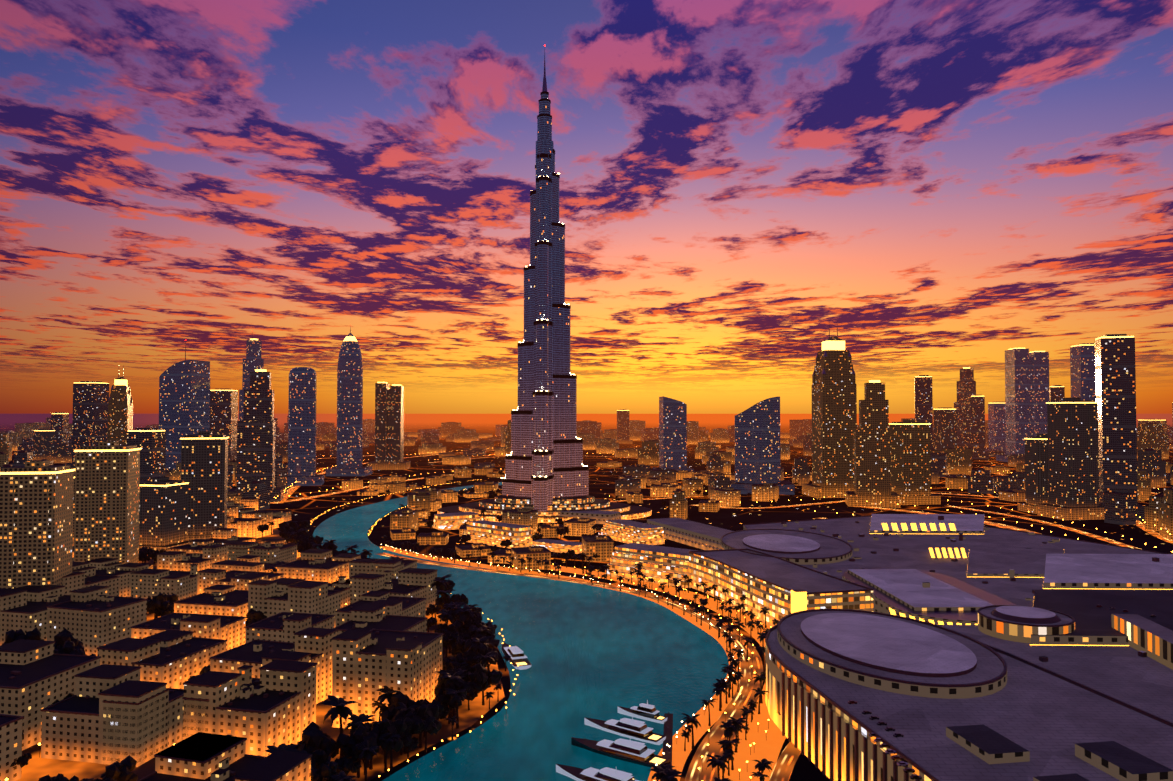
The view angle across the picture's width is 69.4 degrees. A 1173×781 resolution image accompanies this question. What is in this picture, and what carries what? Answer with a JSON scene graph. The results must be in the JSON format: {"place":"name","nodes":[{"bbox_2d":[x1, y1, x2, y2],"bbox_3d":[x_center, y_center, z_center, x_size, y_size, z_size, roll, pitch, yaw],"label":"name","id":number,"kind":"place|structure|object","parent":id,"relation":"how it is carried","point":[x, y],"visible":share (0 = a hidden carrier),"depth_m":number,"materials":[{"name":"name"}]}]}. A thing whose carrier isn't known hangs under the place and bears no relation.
{"place":"outdoors","nodes":[
{"label":"outdoors","id":0,"kind":"place"},
{"bbox_2d":[33,429,55,460],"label":"tower","id":1,"kind":"structure","parent":0,"point":[43,440],"depth_m":3027.39,"materials":[{"name":"blue glass"}]},
{"bbox_2d":[51,412,68,443],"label":"tower","id":2,"kind":"structure","parent":0,"point":[60,423],"depth_m":3290.79,"materials":[{"name":"glass"}]},
{"bbox_2d":[73,471,74,538],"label":"building","id":3,"kind":"structure","parent":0,"point":[73,504],"depth_m":1083.62,"materials":[{"name":"beige concrete"}]},
{"bbox_2d":[63,381,108,467],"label":"tower","id":4,"kind":"structure","parent":0,"point":[90,413],"depth_m":2604.96,"materials":[{"name":"blue glass"}]},
{"bbox_2d":[108,365,132,444],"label":"tower","id":5,"kind":"structure","parent":0,"point":[120,415],"depth_m":2531.35,"materials":[{"name":"beige glass"}]},
{"bbox_2d":[159,340,209,469],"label":"tower","id":6,"kind":"structure","parent":0,"point":[184,397],"depth_m":2224.67,"materials":[{"name":"blue glass"}]},
{"bbox_2d":[210,389,237,459],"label":"tower","id":7,"kind":"structure","parent":0,"point":[223,411],"depth_m":2663.84,"materials":[{"name":"beige glass"}]},
{"bbox_2d":[239,333,263,420],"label":"tower","id":8,"kind":"structure","parent":0,"point":[252,361],"depth_m":2596.81,"materials":[{"name":"blue glass"}]},
{"bbox_2d":[326,325,371,475],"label":"tower","id":9,"kind":"structure","parent":0,"point":[349,409],"depth_m":2383.69,"materials":[{"name":"blue glass"}]},
{"bbox_2d":[368,382,409,469],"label":"tower","id":10,"kind":"structure","parent":0,"point":[389,427],"depth_m":2646.30,"materials":[{"name":"brown concrete"}]},
{"bbox_2d":[313,482,728,780],"bbox_3d":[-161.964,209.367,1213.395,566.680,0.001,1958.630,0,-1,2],"label":"lake water","id":11,"kind":"structure","parent":0,"point":[595,652],"depth_m":590.92,"materials":[{"name":"teal liquid"}]},
{"bbox_2d":[502,642,531,669],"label":"yacht","id":12,"kind":"object","parent":11,"relation":"on","point":[518,657],"visible":0.96,"depth_m":597.90,"materials":[{"name":"white"}]},
{"bbox_2d":[556,764,638,780],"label":"yacht","id":13,"kind":"object","parent":11,"relation":"on","point":[594,774],"visible":1,"depth_m":402.83,"materials":[{"name":"white"}]},
{"bbox_2d":[571,737,670,767],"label":"yacht","id":14,"kind":"object","parent":11,"relation":"on","point":[639,753],"visible":0.98,"depth_m":432.76,"materials":[{"name":"black"}]},
{"bbox_2d":[584,716,665,744],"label":"yacht","id":15,"kind":"object","parent":11,"relation":"on","point":[634,729],"visible":1,"depth_m":462.69,"materials":[{"name":"white"}]},
{"bbox_2d":[618,700,666,723],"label":"yacht","id":16,"kind":"object","parent":11,"relation":"on","point":[647,712],"visible":1,"depth_m":489.44,"materials":[{"name":"white"}]},
{"bbox_2d":[0,414,1172,780],"bbox_3d":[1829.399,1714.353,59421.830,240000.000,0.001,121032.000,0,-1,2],"label":"ground","id":17,"kind":"structure","parent":0,"point":[602,482],"depth_m":1673.59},
{"bbox_2d":[0,452,241,502],"bbox_3d":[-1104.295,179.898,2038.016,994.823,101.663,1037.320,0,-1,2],"label":"low-rise buildings","id":18,"kind":"structure","parent":17,"relation":"on","point":[176,475],"depth_m":1641.01,"materials":[{"name":"brown"}]},
{"bbox_2d":[0,451,287,509],"bbox_3d":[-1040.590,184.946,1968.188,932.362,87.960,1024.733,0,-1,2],"label":"distant buildings","id":19,"kind":"structure","parent":17,"relation":"on","point":[257,489],"depth_m":1849.03,"materials":[{"name":"concrete"}]},
{"bbox_2d":[127,428,165,480],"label":"tower","id":20,"kind":"structure","parent":17,"relation":"on","point":[150,443],"depth_m":1667.32,"materials":[{"name":"black glass"}]},
{"bbox_2d":[227,369,283,501],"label":"tower","id":21,"kind":"structure","parent":17,"relation":"on","point":[256,443],"depth_m":1693.53,"materials":[{"name":"black glass"}]},
{"bbox_2d":[16,528,504,780],"bbox_3d":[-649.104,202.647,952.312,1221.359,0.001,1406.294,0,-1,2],"label":"old town paving","id":22,"kind":"structure","parent":17,"relation":"on","point":[36,768],"depth_m":445.93,"materials":[{"name":"brown stone"}]},
{"bbox_2d":[0,460,74,588],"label":"building","id":23,"kind":"structure","parent":22,"relation":"on","point":[36,522],"depth_m":685.06,"materials":[{"name":"beige concrete"}]},
{"bbox_2d":[74,441,152,568],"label":"building","id":24,"kind":"structure","parent":22,"relation":"on","point":[107,492],"depth_m":858.36,"materials":[{"name":"beige concrete"}]},
{"bbox_2d":[139,477,188,550],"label":"building","id":25,"kind":"structure","parent":22,"relation":"on","point":[162,512],"depth_m":1081.64,"materials":[{"name":"grey concrete"}]},
{"bbox_2d":[180,431,237,540],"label":"building","id":26,"kind":"structure","parent":22,"relation":"on","point":[204,464],"depth_m":1134.08,"materials":[{"name":"grey concrete"}]},
{"bbox_2d":[0,498,442,780],"bbox_3d":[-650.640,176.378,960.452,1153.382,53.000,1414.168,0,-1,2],"label":"apartment buildings","id":27,"kind":"structure","parent":22,"relation":"on","point":[306,645],"depth_m":507.87,"materials":[{"name":"beige concrete"}]},
{"bbox_2d":[287,367,323,485],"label":"tower","id":28,"kind":"structure","parent":17,"relation":"on","point":[302,427],"depth_m":2067.20,"materials":[{"name":"blue glass"}]},
{"bbox_2d":[308,480,518,777],"bbox_3d":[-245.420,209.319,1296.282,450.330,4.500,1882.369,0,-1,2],"label":"shore lights","id":29,"kind":"object","parent":17,"relation":"on","point":[502,643],"visible":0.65,"depth_m":542.64,"materials":[{"name":"yellow"}]},
{"bbox_2d":[342,468,504,495],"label":"buildings","id":30,"kind":"structure","parent":17,"relation":"on","point":[376,486],"depth_m":1952.65,"materials":[{"name":"brown"}]},
{"bbox_2d":[384,466,503,493],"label":"buildings","id":31,"kind":"structure","parent":17,"relation":"on","point":[394,487],"depth_m":2108.17,"materials":[{"name":"beige concrete"}]},
{"bbox_2d":[4,419,889,464],"bbox_3d":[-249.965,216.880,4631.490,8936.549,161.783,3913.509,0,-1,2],"label":"distant buildings","id":32,"kind":"structure","parent":17,"relation":"on","point":[605,442],"depth_m":4168.44,"materials":[{"name":"brown"}]},
{"bbox_2d":[432,512,479,529],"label":"building","id":33,"kind":"structure","parent":17,"relation":"on","point":[448,521],"depth_m":1297.91,"materials":[{"name":"brown"}]},
{"bbox_2d":[2,470,936,780],"bbox_3d":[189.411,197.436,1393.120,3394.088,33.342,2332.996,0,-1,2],"label":"vegetation","id":34,"kind":"object","parent":17,"relation":"on","point":[468,640],"visible":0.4,"depth_m":513.55,"materials":[{"name":"green plant"}]},
{"bbox_2d":[460,520,532,548],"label":"building","id":35,"kind":"structure","parent":17,"relation":"on","point":[491,533],"depth_m":1136.04,"materials":[{"name":"brown"}]},
{"bbox_2d":[390,482,613,570],"bbox_3d":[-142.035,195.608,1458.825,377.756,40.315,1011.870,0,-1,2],"label":"low-rise buildings","id":36,"kind":"structure","parent":17,"relation":"on","point":[405,524],"depth_m":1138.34,"materials":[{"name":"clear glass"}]},
{"bbox_2d":[437,45,651,522],"bbox_3d":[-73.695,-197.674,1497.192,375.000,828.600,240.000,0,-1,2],"label":"skyscraper","id":37,"kind":"structure","parent":17,"relation":"on","point":[546,473],"depth_m":1479.51,"materials":[{"name":"grey glass"}]},
{"bbox_2d":[531,539,581,553],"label":"building","id":38,"kind":"structure","parent":17,"relation":"on","point":[559,546],"depth_m":1084.59,"materials":[{"name":"brown"}]},
{"bbox_2d":[391,546,742,765],"bbox_3d":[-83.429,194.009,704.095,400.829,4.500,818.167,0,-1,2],"label":"quay lamps","id":39,"kind":"object","parent":17,"relation":"on","point":[630,588],"visible":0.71,"depth_m":725.13,"materials":[{"name":"yellow"}]},
{"bbox_2d":[384,549,754,768],"bbox_3d":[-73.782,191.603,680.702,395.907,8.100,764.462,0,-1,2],"label":"boulevard lamps","id":40,"kind":"object","parent":17,"relation":"on","point":[699,614],"visible":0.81,"depth_m":600.22,"materials":[{"name":"yellow"}]},
{"bbox_2d":[0,418,1168,467],"bbox_3d":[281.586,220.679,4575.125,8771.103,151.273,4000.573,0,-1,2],"label":"distant city buildings","id":41,"kind":"structure","parent":17,"relation":"on","point":[1152,436],"depth_m":3236.15,"materials":[{"name":"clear glass"}]},
{"bbox_2d":[0,416,1172,467],"bbox_3d":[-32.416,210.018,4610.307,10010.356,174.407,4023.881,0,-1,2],"label":"city","id":42,"kind":"object","parent":17,"relation":"on","point":[801,433],"depth_m":4323.99},
{"bbox_2d":[377,546,800,780],"bbox_3d":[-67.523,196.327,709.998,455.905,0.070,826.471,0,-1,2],"label":"waterfront promenade","id":43,"kind":"structure","parent":17,"relation":"on","point":[768,744],"depth_m":503.88,"materials":[{"name":"orange stone"}]},
{"bbox_2d":[558,509,620,523],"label":"building","id":44,"kind":"structure","parent":17,"relation":"on","point":[601,517],"depth_m":1371.50,"materials":[{"name":"brown"}]},
{"bbox_2d":[599,519,664,544],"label":"building","id":45,"kind":"structure","parent":17,"relation":"on","point":[625,531],"depth_m":1158.23,"materials":[{"name":"brown"}]},
{"bbox_2d":[605,543,697,587],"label":"waterfront building","id":46,"kind":"structure","parent":17,"relation":"on","point":[658,563],"depth_m":899.11,"materials":[{"name":"brown"}]},
{"bbox_2d":[560,565,770,780],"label":"mall lamps","id":47,"kind":"object","parent":17,"relation":"on","point":[757,723],"visible":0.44,"depth_m":470.84,"materials":[{"name":"yellow"}]},
{"bbox_2d":[662,712,672,780],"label":"dock","id":48,"kind":"structure","parent":17,"relation":"on","point":[668,729],"depth_m":463.83,"materials":[{"name":"brown wood"}]},
{"bbox_2d":[646,518,733,549],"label":"building","id":49,"kind":"structure","parent":17,"relation":"on","point":[696,534],"depth_m":1157.50,"materials":[{"name":"beige concrete"}]},
{"bbox_2d":[626,472,778,518],"bbox_3d":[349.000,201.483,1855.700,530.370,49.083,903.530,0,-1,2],"label":"buildings","id":50,"kind":"structure","parent":17,"relation":"on","point":[679,504],"depth_m":1535.50,"materials":[{"name":"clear glass"}]},
{"bbox_2d":[615,454,809,497],"bbox_3d":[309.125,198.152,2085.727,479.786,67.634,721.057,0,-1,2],"label":"buildings","id":51,"kind":"structure","parent":17,"relation":"on","point":[800,472],"depth_m":2065.67,"materials":[{"name":"brown concrete"}]},
{"bbox_2d":[622,460,811,506],"bbox_3d":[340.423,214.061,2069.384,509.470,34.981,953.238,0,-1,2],"label":"buildings","id":52,"kind":"structure","parent":17,"relation":"on","point":[727,496],"depth_m":1703.72,"materials":[{"name":"brown"}]},
{"bbox_2d":[270,438,1172,548],"bbox_3d":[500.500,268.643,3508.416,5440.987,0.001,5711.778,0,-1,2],"label":"highways","id":53,"kind":"structure","parent":17,"relation":"on","point":[292,490],"depth_m":1536.08,"materials":[{"name":"black asphalt"}]},
{"bbox_2d":[845,380,900,507],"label":"tower","id":54,"kind":"structure","parent":17,"relation":"on","point":[872,461],"depth_m":1608.27,"materials":[{"name":"brown glass"}]},
{"bbox_2d":[689,514,1172,780],"bbox_3d":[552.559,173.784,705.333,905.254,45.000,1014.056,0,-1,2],"label":"shopping mall","id":55,"kind":"structure","parent":17,"relation":"on","point":[960,647],"depth_m":509.21,"materials":[{"name":"grey concrete"}]},
{"bbox_2d":[848,605,1155,779],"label":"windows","id":56,"kind":"structure","parent":55,"relation":"on","point":[896,757],"depth_m":361.65,"materials":[{"name":"grey paint"}]},
{"bbox_2d":[930,447,1172,539],"bbox_3d":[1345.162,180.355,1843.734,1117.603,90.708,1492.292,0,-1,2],"label":"distant buildings","id":57,"kind":"structure","parent":17,"relation":"on","point":[1119,507],"depth_m":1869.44,"materials":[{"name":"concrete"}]},
{"bbox_2d":[1049,385,1064,400],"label":"tower","id":58,"kind":"structure","parent":17,"relation":"on","point":[1056,392],"depth_m":3122.27,"materials":[{"name":"brown glass"}]},
{"bbox_2d":[1095,334,1143,519],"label":"tower","id":59,"kind":"structure","parent":17,"relation":"on","point":[1115,380],"depth_m":1419.92,"materials":[{"name":"black glass"}]},
{"bbox_2d":[0,0,1172,413],"label":"sky","id":60,"kind":"structure","parent":0,"point":[946,187],"materials":[{"name":"purple"}]},
{"bbox_2d":[616,409,632,443],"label":"tower","id":61,"kind":"structure","parent":0,"point":[622,426],"depth_m":4835.10,"materials":[{"name":"brown metal"}]},
{"bbox_2d":[653,396,693,470],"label":"tower","id":62,"kind":"structure","parent":0,"point":[672,433],"depth_m":2348.84,"materials":[{"name":"blue glass"}]},
{"bbox_2d":[730,397,794,494],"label":"tower","id":63,"kind":"structure","parent":0,"point":[757,443],"depth_m":1865.11,"materials":[{"name":"blue glass"}]},
{"bbox_2d":[802,327,856,497],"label":"tower","id":64,"kind":"structure","parent":0,"point":[834,406],"depth_m":1786.09,"materials":[{"name":"gold glass"}]},
{"bbox_2d":[889,419,940,504],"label":"tower","id":65,"kind":"structure","parent":0,"point":[910,464],"depth_m":1648.46,"materials":[{"name":"brown glass"}]},
{"bbox_2d":[914,375,932,447],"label":"tower","id":66,"kind":"structure","parent":0,"point":[923,399],"depth_m":2840.29,"materials":[{"name":"glass"}]},
{"bbox_2d":[933,407,956,451],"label":"tower","id":67,"kind":"structure","parent":0,"point":[944,427],"depth_m":2928.64,"materials":[{"name":"brown glass"}]},
{"bbox_2d":[954,367,975,447],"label":"tower","id":68,"kind":"structure","parent":0,"point":[966,387],"depth_m":3368.16,"materials":[{"name":"brown glass"}]},
{"bbox_2d":[971,395,988,458],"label":"tower","id":69,"kind":"structure","parent":0,"point":[978,425],"depth_m":3237.85,"materials":[{"name":"brown glass"}]},
{"bbox_2d":[985,402,1005,454],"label":"tower","id":70,"kind":"structure","parent":0,"point":[996,426],"depth_m":3554.04,"materials":[{"name":"blue glass"}]},
{"bbox_2d":[996,348,1049,461],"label":"tower","id":71,"kind":"structure","parent":0,"point":[1027,396],"depth_m":3023.52,"materials":[{"name":"blue glass"}]},
{"bbox_2d":[1018,434,1047,513],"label":"tower","id":72,"kind":"structure","parent":0,"point":[1036,469],"depth_m":1505.68,"materials":[{"name":"brown concrete"}]},
{"bbox_2d":[1037,398,1103,519],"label":"tower","id":73,"kind":"structure","parent":0,"point":[1073,463],"depth_m":1419.65,"materials":[{"name":"brown concrete"}]},
{"bbox_2d":[1070,343,1095,401],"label":"tower","id":74,"kind":"structure","parent":0,"point":[1082,366],"depth_m":2513.32,"materials":[{"name":"blue glass"}]},
{"bbox_2d":[1138,419,1166,433],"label":"tower","id":75,"kind":"structure","parent":0,"point":[1159,421],"depth_m":4291.03,"materials":[{"name":"brown metal"}]},
{"bbox_2d":[1169,403,1172,448],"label":"tower","id":76,"kind":"structure","parent":0,"point":[1170,446],"depth_m":4142.41,"materials":[{"name":"brown metal"}]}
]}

